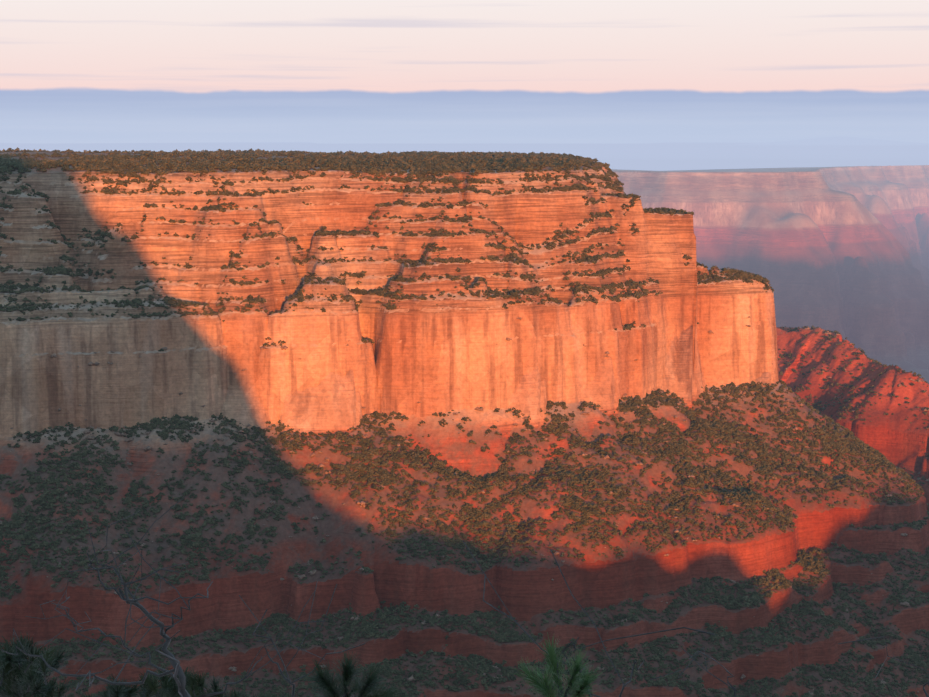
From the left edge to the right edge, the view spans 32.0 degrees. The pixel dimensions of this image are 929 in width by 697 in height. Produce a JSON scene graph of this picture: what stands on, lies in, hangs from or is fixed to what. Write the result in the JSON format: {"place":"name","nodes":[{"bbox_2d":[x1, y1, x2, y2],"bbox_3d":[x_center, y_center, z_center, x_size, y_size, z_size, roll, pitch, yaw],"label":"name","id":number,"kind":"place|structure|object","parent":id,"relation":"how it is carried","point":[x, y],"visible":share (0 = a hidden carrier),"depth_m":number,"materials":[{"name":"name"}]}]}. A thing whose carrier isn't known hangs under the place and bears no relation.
{"place":"outdoors","nodes":[
{"label":"outdoors","id":0,"kind":"place"},
{"bbox_2d":[0,152,928,696],"bbox_3d":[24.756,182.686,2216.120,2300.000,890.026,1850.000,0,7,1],"label":"canyon terrain","id":1,"kind":"structure","parent":0,"point":[432,356],"depth_m":1729.31,"materials":[{"name":"stone"}]},
{"bbox_2d":[0,147,928,696],"bbox_3d":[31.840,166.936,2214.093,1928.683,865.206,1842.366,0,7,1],"label":"shrubs","id":2,"kind":"object","parent":1,"relation":"on","point":[430,163],"visible":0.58,"depth_m":1720.94,"materials":[{"name":"green plant"}]},
{"bbox_2d":[0,137,928,435],"bbox_3d":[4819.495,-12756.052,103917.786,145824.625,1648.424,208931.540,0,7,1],"label":"canyon wall","id":3,"kind":"structure","parent":0,"point":[828,233],"depth_m":8264.27,"materials":[{"name":"stone"}]},
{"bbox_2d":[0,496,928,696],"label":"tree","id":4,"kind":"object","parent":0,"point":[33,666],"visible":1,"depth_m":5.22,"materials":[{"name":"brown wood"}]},
{"bbox_2d":[0,0,928,143],"label":"sky","id":5,"kind":"structure","parent":0,"point":[72,71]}
]}

